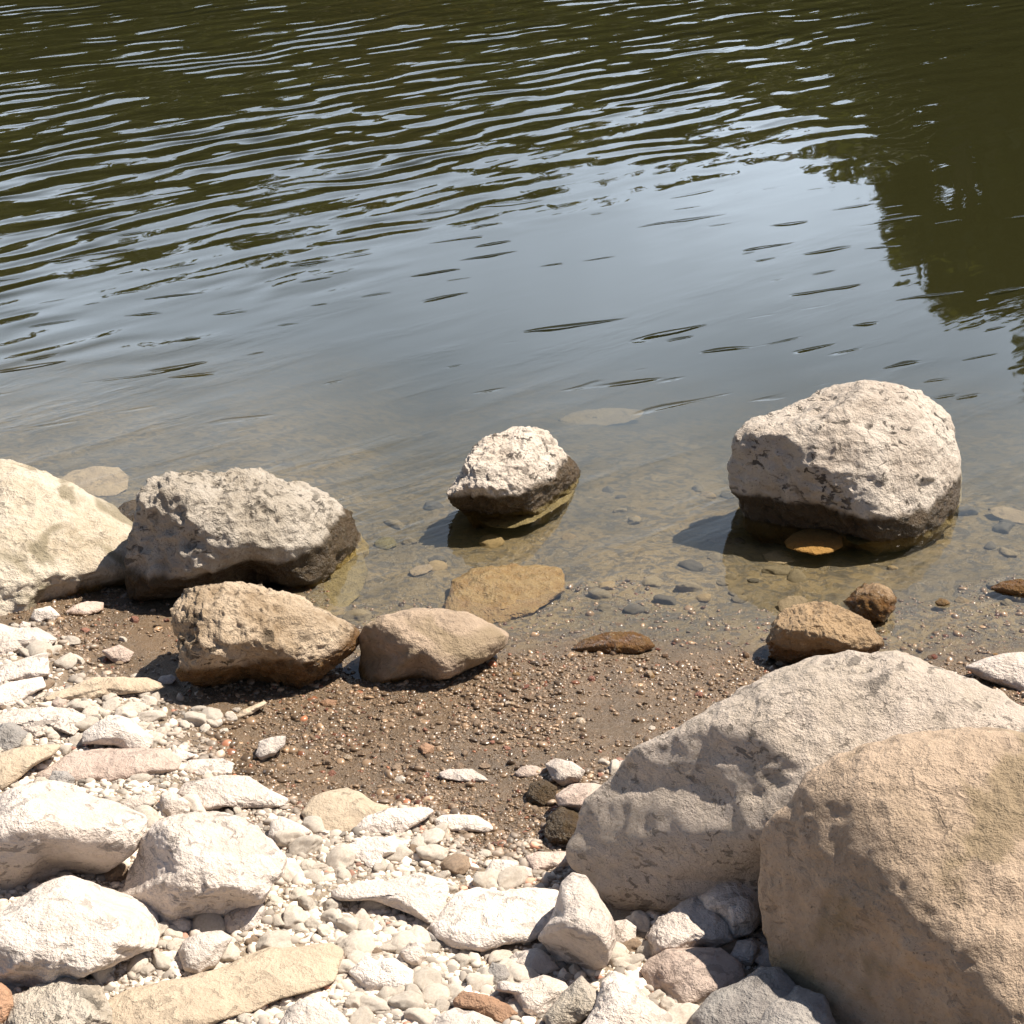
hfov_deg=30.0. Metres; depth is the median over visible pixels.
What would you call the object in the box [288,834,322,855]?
pebble
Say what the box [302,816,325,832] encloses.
pebble
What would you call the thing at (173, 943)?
pebble
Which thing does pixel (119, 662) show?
pebble
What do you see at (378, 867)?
pebble
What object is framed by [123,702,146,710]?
pebble
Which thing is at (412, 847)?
pebble
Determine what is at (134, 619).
pebble
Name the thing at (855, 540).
submerged stone
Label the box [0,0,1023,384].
water
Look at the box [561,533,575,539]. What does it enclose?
submerged cobble
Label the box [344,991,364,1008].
pebble
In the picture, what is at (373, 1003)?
pebble
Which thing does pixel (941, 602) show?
stone
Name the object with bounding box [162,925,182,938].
pebble
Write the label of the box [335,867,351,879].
pebble
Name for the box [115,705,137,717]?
pebble
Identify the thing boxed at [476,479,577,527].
submerged ledge
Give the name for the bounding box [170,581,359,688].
boulder
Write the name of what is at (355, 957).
pebble
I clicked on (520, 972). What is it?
pebble
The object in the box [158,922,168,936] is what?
pebble
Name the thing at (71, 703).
pebble
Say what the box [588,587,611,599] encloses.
submerged cobble
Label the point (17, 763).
flat stone
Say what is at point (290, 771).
pebble
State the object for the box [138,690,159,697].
pebble
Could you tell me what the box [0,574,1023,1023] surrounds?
gravel
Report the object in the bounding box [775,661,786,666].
pebble
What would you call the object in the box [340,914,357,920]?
pebble
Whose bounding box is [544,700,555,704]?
pebble
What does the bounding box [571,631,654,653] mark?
stone
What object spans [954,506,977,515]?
submerged cobble
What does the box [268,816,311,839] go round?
stone
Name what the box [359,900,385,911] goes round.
pebble
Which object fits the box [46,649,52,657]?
pebble
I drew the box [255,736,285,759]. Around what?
stone
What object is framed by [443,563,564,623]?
flat stone
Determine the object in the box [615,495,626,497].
submerged cobble
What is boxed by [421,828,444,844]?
pebble
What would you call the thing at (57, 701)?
stone
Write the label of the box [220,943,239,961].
pebble
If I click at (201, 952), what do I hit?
stone
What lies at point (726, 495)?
submerged cobble
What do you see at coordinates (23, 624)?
stone
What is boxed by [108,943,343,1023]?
flat stone
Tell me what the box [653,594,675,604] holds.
submerged cobble
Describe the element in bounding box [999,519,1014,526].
submerged cobble
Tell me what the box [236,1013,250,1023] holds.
pebble
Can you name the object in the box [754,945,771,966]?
stone
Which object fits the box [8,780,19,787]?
pebble
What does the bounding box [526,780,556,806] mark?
stone
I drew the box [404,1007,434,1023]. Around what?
pebble
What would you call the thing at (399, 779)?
pebble
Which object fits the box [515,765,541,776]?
stone
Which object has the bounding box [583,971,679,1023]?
stone
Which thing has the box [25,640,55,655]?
pebble
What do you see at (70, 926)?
boulder
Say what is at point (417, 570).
submerged stone
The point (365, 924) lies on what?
pebble
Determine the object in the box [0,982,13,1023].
stone
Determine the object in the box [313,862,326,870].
pebble
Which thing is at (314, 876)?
pebble
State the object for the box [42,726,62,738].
pebble
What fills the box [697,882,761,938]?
stone
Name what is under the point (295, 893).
pebble
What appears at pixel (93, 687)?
flat stone
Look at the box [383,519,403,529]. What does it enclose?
submerged cobble
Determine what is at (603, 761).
pebble
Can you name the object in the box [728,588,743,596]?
submerged cobble
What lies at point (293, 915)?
pebble
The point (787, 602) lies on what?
submerged stone
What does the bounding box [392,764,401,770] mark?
pebble
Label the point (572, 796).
stone
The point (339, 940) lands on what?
pebble
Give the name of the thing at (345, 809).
flat stone
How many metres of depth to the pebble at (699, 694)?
4.00 m
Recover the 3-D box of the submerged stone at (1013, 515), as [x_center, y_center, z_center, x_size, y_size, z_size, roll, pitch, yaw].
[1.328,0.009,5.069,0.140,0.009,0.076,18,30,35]
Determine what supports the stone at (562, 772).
on the gravel
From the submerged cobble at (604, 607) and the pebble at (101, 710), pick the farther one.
the submerged cobble at (604, 607)
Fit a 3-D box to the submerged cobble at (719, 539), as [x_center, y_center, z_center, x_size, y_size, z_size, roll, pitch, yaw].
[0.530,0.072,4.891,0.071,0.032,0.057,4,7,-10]
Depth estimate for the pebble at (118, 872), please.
3.30 m
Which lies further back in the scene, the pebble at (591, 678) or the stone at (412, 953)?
the pebble at (591, 678)
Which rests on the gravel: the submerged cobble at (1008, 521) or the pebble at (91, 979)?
the pebble at (91, 979)
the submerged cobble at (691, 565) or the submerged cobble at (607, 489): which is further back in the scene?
the submerged cobble at (607, 489)
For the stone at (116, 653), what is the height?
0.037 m
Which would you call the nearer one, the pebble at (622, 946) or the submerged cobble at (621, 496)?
the pebble at (622, 946)
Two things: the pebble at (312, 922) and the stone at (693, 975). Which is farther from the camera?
the pebble at (312, 922)
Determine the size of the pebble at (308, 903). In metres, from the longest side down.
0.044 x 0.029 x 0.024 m
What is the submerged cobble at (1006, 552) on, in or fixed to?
on the ground
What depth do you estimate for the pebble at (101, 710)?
3.88 m
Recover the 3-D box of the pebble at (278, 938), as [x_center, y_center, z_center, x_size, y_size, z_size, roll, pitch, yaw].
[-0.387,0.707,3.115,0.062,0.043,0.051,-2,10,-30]
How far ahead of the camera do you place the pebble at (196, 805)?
3.54 m
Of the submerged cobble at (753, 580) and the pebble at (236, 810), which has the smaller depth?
the pebble at (236, 810)
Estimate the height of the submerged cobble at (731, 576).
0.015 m
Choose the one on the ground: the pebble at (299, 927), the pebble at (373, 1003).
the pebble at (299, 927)
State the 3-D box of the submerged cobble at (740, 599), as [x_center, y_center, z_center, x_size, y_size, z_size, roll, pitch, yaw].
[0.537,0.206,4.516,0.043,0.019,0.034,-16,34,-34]
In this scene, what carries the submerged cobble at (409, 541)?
on the ground
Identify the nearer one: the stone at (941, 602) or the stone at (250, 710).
the stone at (250, 710)
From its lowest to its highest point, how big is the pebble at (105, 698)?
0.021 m
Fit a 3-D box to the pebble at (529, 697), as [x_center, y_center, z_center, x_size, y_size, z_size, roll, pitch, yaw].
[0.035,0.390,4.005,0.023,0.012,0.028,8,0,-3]
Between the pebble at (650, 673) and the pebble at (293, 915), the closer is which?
the pebble at (293, 915)
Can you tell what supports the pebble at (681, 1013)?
on the gravel
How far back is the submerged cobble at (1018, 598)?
4.48 m
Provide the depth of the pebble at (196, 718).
3.85 m
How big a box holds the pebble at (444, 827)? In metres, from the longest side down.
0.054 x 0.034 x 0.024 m
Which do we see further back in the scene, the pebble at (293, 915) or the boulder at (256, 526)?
the boulder at (256, 526)
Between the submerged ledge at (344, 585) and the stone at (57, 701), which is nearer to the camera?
the stone at (57, 701)
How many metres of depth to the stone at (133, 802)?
3.54 m
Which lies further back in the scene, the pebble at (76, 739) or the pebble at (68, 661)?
the pebble at (68, 661)
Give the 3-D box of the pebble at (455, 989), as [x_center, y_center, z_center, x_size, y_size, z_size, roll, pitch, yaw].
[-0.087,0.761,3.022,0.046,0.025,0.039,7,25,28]
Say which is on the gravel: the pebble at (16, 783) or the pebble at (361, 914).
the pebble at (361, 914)
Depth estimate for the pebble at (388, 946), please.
3.12 m
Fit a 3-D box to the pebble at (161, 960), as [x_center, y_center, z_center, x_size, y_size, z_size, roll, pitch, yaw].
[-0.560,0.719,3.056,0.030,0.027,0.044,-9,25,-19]
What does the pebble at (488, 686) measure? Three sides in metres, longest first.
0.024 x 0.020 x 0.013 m
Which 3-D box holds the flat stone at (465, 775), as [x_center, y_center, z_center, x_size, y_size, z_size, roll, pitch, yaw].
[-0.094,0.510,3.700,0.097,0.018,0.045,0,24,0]
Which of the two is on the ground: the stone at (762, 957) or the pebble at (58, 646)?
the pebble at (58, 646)
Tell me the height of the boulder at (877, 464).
0.449 m
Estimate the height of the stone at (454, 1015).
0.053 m
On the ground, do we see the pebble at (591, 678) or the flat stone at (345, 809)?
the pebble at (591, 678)
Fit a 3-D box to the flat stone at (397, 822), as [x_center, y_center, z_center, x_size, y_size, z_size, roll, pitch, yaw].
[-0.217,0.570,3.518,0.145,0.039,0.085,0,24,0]
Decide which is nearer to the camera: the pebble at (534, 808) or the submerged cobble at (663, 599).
the pebble at (534, 808)
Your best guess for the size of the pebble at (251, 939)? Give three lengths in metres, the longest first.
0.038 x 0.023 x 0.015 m
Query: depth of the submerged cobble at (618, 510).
5.10 m
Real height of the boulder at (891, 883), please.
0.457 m
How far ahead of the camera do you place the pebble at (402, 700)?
3.99 m
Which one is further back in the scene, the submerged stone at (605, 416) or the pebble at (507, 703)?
the submerged stone at (605, 416)
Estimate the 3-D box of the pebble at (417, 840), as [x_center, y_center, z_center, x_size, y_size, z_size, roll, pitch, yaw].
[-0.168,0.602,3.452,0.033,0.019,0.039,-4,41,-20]
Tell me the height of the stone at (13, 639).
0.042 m
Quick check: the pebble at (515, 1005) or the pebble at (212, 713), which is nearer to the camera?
the pebble at (515, 1005)
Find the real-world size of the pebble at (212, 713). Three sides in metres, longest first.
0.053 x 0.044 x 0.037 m
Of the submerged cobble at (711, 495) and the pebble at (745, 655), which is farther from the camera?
the submerged cobble at (711, 495)
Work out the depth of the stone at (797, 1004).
2.85 m
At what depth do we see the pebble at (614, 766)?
3.69 m
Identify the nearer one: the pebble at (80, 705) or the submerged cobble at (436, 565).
the pebble at (80, 705)
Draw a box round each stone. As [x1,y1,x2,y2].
[0,623,56,654]
[0,652,49,681]
[0,677,45,705]
[0,706,87,738]
[0,722,27,750]
[0,744,60,789]
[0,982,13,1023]
[7,977,112,1023]
[18,621,30,627]
[31,606,59,621]
[34,748,180,782]
[44,676,165,700]
[48,770,74,784]
[51,696,66,706]
[60,466,128,496]
[65,601,103,615]
[82,715,153,747]
[102,645,133,662]
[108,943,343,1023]
[118,499,136,521]
[123,793,154,809]
[158,674,176,684]
[158,789,189,816]
[166,918,191,932]
[172,748,194,761]
[177,774,287,810]
[178,930,231,974]
[183,758,234,774]
[223,903,265,932]
[236,701,266,717]
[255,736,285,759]
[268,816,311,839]
[279,996,349,1023]
[301,787,389,831]
[319,699,336,706]
[331,872,448,923]
[348,836,408,868]
[348,955,413,990]
[357,807,433,836]
[374,536,396,549]
[395,1011,404,1018]
[400,941,426,965]
[409,564,432,575]
[418,742,434,754]
[428,931,445,944]
[430,887,558,951]
[431,1007,495,1023]
[434,814,492,832]
[439,769,488,781]
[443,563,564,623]
[453,991,517,1022]
[485,859,518,870]
[488,962,509,984]
[496,975,567,1016]
[509,948,559,974]
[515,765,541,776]
[524,866,531,876]
[525,851,568,869]
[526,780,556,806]
[538,872,615,969]
[543,976,598,1023]
[544,806,578,844]
[545,758,584,785]
[555,783,600,812]
[558,408,643,425]
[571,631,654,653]
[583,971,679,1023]
[614,919,636,942]
[641,947,744,1003]
[645,896,733,955]
[690,966,795,1023]
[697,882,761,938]
[731,938,759,965]
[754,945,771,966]
[758,985,835,1023]
[763,549,793,563]
[765,601,883,663]
[777,596,806,611]
[784,528,842,554]
[843,583,896,621]
[844,535,870,544]
[935,598,949,606]
[965,652,1023,691]
[988,506,1023,523]
[990,579,1023,595]
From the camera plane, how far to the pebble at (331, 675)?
4.11 m
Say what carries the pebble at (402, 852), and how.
on the gravel
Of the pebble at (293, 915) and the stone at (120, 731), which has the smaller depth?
the pebble at (293, 915)
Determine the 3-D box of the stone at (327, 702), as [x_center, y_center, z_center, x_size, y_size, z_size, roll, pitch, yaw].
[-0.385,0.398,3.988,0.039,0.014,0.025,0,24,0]
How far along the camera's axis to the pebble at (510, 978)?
3.04 m
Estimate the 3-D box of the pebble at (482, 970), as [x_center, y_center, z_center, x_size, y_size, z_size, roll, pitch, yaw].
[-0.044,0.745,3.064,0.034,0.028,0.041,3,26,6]
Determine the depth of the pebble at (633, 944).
3.13 m
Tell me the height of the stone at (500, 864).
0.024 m
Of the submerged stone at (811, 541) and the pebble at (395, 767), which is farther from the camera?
the submerged stone at (811, 541)
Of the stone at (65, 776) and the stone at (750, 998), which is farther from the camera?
the stone at (65, 776)
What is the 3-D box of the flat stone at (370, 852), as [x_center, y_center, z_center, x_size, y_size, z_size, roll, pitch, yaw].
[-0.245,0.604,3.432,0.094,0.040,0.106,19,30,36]
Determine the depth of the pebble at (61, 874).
3.28 m
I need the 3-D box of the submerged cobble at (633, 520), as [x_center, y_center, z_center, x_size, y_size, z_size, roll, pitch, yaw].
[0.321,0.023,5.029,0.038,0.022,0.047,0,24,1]
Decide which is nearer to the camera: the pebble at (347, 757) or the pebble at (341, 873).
the pebble at (341, 873)
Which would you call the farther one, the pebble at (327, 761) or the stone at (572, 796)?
the pebble at (327, 761)
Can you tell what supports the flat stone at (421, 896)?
on the gravel
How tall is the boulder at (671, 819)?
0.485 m
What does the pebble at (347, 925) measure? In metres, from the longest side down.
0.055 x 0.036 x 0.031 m
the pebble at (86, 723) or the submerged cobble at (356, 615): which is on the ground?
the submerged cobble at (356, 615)
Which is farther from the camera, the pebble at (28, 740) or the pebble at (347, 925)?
the pebble at (28, 740)
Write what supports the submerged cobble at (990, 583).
on the ground
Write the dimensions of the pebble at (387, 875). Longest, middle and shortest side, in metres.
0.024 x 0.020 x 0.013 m
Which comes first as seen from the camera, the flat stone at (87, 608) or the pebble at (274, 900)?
the pebble at (274, 900)
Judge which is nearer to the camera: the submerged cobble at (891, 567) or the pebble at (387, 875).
the pebble at (387, 875)
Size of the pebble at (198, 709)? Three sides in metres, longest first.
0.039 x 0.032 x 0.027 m
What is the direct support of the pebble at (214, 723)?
on the ground
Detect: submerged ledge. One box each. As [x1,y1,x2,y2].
[323,553,367,606]
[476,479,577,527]
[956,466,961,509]
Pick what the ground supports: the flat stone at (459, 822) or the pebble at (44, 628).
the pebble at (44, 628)
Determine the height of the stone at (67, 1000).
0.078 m
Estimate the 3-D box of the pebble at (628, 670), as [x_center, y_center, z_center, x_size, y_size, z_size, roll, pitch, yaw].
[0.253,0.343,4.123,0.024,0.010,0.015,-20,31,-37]
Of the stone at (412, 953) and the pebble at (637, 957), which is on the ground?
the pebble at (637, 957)
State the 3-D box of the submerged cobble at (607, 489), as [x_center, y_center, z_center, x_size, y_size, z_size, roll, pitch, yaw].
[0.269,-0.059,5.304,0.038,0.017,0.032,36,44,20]
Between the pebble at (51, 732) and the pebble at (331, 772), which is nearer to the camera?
the pebble at (331, 772)
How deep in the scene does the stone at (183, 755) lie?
3.71 m
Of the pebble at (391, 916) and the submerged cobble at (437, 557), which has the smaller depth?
the pebble at (391, 916)
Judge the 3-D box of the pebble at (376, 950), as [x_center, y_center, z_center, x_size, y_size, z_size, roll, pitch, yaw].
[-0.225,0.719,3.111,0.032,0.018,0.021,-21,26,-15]
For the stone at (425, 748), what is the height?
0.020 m
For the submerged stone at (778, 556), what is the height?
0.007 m
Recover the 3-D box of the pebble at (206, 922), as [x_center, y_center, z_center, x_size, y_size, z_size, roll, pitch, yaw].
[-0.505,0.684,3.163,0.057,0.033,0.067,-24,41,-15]
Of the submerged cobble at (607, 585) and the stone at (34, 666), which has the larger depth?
the submerged cobble at (607, 585)
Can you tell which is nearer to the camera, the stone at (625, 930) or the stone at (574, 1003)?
the stone at (574, 1003)
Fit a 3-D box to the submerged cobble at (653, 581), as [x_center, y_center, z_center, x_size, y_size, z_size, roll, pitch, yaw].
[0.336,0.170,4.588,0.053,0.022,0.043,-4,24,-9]
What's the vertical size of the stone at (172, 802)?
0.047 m
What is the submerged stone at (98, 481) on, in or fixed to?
on the ground
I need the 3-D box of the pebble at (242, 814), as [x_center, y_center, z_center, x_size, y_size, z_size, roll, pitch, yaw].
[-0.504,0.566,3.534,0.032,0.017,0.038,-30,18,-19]
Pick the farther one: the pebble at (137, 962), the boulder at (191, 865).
the boulder at (191, 865)
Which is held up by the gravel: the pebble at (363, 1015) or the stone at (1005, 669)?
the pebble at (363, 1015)
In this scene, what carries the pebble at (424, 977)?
on the gravel
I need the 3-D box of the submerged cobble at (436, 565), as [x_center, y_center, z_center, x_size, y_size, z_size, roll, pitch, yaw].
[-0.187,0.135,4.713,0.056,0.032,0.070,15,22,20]
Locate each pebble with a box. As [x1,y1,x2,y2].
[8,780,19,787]
[18,648,29,656]
[20,733,33,746]
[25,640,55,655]
[33,776,47,781]
[35,691,44,699]
[38,626,47,630]
[41,680,54,690]
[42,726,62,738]
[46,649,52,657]
[53,652,76,669]
[54,645,61,649]
[57,871,74,877]
[59,744,71,755]
[64,698,80,707]
[65,635,80,645]
[69,733,83,745]
[72,700,91,710]
[74,654,84,664]
[74,716,97,730]
[80,627,89,632]
[82,706,98,715]
[88,977,98,984]
[89,965,115,983]
[99,708,106,713]
[101,863,128,881]
[102,693,117,701]
[102,697,120,711]
[104,796,121,802]
[115,661,123,664]
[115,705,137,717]
[119,636,127,641]
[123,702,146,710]
[126,953,147,973]
[129,616,138,622]
[130,773,151,783]
[134,805,158,827]
[137,710,166,721]
[137,722,146,728]
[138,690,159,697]
[139,962,155,977]
[140,695,157,705]
[149,732,164,741]
[150,691,160,698]
[151,951,170,970]
[155,727,165,733]
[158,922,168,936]
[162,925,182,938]
[166,938,184,950]
[173,946,179,953]
[178,720,190,729]
[183,794,205,811]
[184,711,207,725]
[191,705,205,712]
[191,913,225,931]
[200,723,210,731]
[201,707,222,719]
[206,719,222,727]
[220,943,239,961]
[224,711,237,720]
[232,807,241,814]
[233,707,240,711]
[236,812,246,817]
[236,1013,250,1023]
[245,933,258,944]
[255,930,291,950]
[261,707,271,712]
[266,895,283,905]
[272,914,284,927]
[274,828,305,847]
[282,862,304,882]
[283,904,308,928]
[286,768,295,774]
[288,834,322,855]
[289,887,306,900]
[293,923,309,933]
[298,895,315,910]
[301,859,315,868]
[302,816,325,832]
[304,869,324,883]
[305,917,319,929]
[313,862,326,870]
[317,924,330,936]
[319,898,341,910]
[321,908,341,925]
[322,758,330,765]
[325,843,355,870]
[328,673,335,678]
[328,770,335,775]
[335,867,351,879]
[336,935,347,944]
[337,917,358,932]
[338,937,347,947]
[338,959,354,973]
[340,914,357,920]
[343,754,351,759]
[343,947,357,958]
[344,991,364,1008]
[345,930,375,953]
[346,950,364,964]
[349,1006,373,1023]
[354,908,369,920]
[357,919,374,933]
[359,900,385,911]
[360,995,389,1011]
[372,947,382,953]
[373,858,386,872]
[376,986,396,998]
[378,938,408,952]
[383,873,391,877]
[384,844,413,862]
[385,913,396,921]
[388,990,426,1010]
[391,930,420,954]
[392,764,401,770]
[392,985,404,993]
[395,775,405,783]
[397,698,407,703]
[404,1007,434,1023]
[405,983,422,996]
[409,844,417,853]
[409,925,430,944]
[410,836,426,845]
[413,966,441,991]
[415,844,448,861]
[416,727,422,732]
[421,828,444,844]
[422,983,449,1003]
[425,941,440,952]
[431,823,448,833]
[434,998,449,1012]
[440,853,470,874]
[440,870,450,878]
[447,983,463,997]
[448,886,457,893]
[450,953,470,967]
[454,762,463,768]
[460,950,472,953]
[461,750,467,755]
[466,972,493,991]
[472,872,492,888]
[473,718,479,726]
[477,967,489,974]
[478,849,491,856]
[479,763,490,768]
[484,869,500,888]
[485,683,493,689]
[488,949,511,964]
[497,865,527,888]
[499,958,517,968]
[504,701,514,706]
[506,973,518,982]
[508,963,537,981]
[509,1000,524,1017]
[523,695,533,700]
[531,805,537,812]
[534,943,546,950]
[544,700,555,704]
[550,954,562,960]
[569,964,580,974]
[576,717,585,723]
[587,676,594,681]
[598,758,609,764]
[608,952,641,967]
[609,759,618,774]
[609,947,624,961]
[614,943,626,952]
[622,938,641,952]
[625,667,633,673]
[625,910,650,931]
[629,953,644,963]
[636,940,652,958]
[646,670,654,677]
[648,989,665,999]
[658,996,675,1010]
[668,1002,699,1023]
[694,691,702,696]
[717,939,739,953]
[743,651,748,658]
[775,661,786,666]
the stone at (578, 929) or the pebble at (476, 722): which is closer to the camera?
the stone at (578, 929)
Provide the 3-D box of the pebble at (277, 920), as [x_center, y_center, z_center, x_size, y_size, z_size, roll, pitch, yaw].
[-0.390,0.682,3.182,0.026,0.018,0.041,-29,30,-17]
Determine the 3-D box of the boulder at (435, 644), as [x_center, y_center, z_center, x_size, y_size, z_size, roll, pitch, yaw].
[-0.172,0.310,4.151,0.330,0.219,0.242,0,24,0]
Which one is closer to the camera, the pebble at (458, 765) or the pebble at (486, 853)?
the pebble at (486, 853)
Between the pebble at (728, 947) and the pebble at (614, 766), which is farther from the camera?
the pebble at (614, 766)
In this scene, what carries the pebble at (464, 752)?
on the ground
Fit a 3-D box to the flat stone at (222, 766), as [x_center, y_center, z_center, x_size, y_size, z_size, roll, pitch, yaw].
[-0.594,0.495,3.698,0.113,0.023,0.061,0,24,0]
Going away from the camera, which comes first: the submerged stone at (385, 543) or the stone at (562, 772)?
the stone at (562, 772)
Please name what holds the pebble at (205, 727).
on the ground
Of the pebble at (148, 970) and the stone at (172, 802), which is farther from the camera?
the stone at (172, 802)
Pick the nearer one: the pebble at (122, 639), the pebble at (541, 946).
the pebble at (541, 946)
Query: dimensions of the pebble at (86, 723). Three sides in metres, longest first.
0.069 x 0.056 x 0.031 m
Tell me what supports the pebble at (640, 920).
on the ground
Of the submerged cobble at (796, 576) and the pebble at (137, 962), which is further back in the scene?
the submerged cobble at (796, 576)
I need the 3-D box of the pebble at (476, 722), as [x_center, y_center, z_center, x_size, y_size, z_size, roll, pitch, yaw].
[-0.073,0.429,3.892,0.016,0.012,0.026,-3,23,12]
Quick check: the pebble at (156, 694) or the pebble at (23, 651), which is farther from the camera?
the pebble at (23, 651)
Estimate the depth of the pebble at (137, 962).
3.03 m
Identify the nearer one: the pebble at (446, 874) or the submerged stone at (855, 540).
the pebble at (446, 874)
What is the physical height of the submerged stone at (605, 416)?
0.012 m
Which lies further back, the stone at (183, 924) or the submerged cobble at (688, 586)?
the submerged cobble at (688, 586)
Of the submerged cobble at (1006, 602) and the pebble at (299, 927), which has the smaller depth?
the pebble at (299, 927)
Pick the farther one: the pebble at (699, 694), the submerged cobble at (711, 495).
the submerged cobble at (711, 495)
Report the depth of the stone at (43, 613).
4.28 m
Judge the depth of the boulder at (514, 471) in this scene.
4.89 m
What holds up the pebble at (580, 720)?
on the ground
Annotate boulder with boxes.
[0,459,132,615]
[0,780,147,889]
[0,875,159,986]
[120,811,286,921]
[124,467,368,601]
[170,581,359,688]
[358,607,508,683]
[447,426,580,527]
[566,650,1023,922]
[727,380,960,555]
[758,727,1023,1023]
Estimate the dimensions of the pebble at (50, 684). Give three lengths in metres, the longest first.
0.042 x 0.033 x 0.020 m
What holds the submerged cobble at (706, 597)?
on the ground
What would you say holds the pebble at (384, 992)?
on the gravel
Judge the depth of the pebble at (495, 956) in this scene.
3.12 m
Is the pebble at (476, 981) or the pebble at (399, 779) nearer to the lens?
the pebble at (476, 981)
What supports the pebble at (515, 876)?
on the gravel
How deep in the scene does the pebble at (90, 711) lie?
3.86 m
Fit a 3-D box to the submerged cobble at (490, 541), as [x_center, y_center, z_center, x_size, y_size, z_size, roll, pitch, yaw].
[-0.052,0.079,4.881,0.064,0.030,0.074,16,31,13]
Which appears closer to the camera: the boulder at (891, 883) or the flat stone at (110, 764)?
the boulder at (891, 883)
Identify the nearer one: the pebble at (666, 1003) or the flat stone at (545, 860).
the pebble at (666, 1003)
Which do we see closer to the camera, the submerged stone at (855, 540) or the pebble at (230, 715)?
the pebble at (230, 715)
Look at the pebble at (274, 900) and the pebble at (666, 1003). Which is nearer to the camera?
the pebble at (666, 1003)
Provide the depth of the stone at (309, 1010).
2.89 m
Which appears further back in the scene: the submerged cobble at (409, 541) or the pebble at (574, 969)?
the submerged cobble at (409, 541)
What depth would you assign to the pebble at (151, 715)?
3.85 m
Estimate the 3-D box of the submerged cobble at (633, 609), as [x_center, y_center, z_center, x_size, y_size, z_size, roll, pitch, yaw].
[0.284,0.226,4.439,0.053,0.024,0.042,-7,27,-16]
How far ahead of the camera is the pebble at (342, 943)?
3.11 m
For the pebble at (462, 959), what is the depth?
3.10 m
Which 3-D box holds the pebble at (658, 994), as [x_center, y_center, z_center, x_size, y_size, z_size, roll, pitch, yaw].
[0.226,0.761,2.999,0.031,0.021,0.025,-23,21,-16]
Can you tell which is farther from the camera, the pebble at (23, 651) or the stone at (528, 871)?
the pebble at (23, 651)
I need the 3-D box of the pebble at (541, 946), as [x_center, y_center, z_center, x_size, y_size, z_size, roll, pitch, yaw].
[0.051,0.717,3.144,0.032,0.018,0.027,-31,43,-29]
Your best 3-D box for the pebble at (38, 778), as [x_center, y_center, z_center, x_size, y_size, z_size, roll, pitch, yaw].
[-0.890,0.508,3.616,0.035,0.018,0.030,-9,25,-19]
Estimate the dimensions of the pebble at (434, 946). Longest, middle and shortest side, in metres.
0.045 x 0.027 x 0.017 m
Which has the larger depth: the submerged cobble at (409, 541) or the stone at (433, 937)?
the submerged cobble at (409, 541)
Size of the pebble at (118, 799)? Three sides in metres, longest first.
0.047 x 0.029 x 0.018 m
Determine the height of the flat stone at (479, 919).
0.063 m
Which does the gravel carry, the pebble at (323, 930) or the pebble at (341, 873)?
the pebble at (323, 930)
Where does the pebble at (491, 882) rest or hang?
on the gravel
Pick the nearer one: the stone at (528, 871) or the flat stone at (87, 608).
the stone at (528, 871)
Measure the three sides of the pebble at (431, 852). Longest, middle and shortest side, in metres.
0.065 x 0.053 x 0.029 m
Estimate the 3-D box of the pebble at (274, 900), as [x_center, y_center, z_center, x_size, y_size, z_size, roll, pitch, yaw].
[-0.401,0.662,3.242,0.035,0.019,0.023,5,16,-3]
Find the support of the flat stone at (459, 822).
on the gravel
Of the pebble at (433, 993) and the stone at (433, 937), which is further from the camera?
the stone at (433, 937)
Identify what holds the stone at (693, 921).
on the gravel
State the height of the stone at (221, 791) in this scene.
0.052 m
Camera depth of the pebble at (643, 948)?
3.11 m
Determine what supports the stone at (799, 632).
on the ground
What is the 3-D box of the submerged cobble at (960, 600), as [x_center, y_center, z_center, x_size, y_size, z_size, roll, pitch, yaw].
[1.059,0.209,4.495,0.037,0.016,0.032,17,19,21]
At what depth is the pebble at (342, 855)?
3.38 m
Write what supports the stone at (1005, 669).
on the ground
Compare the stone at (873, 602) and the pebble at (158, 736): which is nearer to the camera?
the pebble at (158, 736)
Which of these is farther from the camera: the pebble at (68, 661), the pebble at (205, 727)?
the pebble at (68, 661)
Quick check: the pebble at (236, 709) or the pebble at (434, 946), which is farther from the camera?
the pebble at (236, 709)
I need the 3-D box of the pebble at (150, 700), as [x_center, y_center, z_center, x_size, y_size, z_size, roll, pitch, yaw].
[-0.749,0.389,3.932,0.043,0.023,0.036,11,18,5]
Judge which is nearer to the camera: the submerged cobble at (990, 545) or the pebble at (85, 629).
the pebble at (85, 629)
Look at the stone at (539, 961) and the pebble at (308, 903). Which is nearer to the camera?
the stone at (539, 961)
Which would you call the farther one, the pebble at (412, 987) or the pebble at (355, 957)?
the pebble at (355, 957)
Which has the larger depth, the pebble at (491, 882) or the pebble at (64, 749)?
the pebble at (64, 749)
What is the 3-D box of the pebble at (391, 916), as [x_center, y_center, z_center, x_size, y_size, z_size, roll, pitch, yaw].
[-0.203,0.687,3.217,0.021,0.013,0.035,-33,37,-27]
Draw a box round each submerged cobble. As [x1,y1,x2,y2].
[342,609,371,621]
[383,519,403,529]
[402,537,416,544]
[423,500,444,510]
[428,555,446,562]
[428,560,447,570]
[433,525,451,535]
[479,534,504,547]
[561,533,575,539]
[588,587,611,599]
[597,603,610,611]
[598,581,614,589]
[602,486,613,492]
[613,508,626,512]
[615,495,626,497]
[624,604,645,614]
[627,517,640,524]
[642,576,661,587]
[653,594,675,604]
[675,581,700,591]
[677,559,703,571]
[692,484,704,491]
[696,593,710,601]
[699,491,715,498]
[705,534,731,543]
[707,552,721,560]
[716,579,728,585]
[720,492,733,498]
[725,573,736,580]
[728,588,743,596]
[731,594,747,603]
[747,578,758,582]
[761,565,791,574]
[787,569,806,582]
[887,565,897,569]
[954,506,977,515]
[954,597,969,602]
[984,541,995,549]
[986,581,996,586]
[993,522,1011,533]
[997,547,1017,557]
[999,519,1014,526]
[1000,598,1013,605]
[1011,595,1023,602]

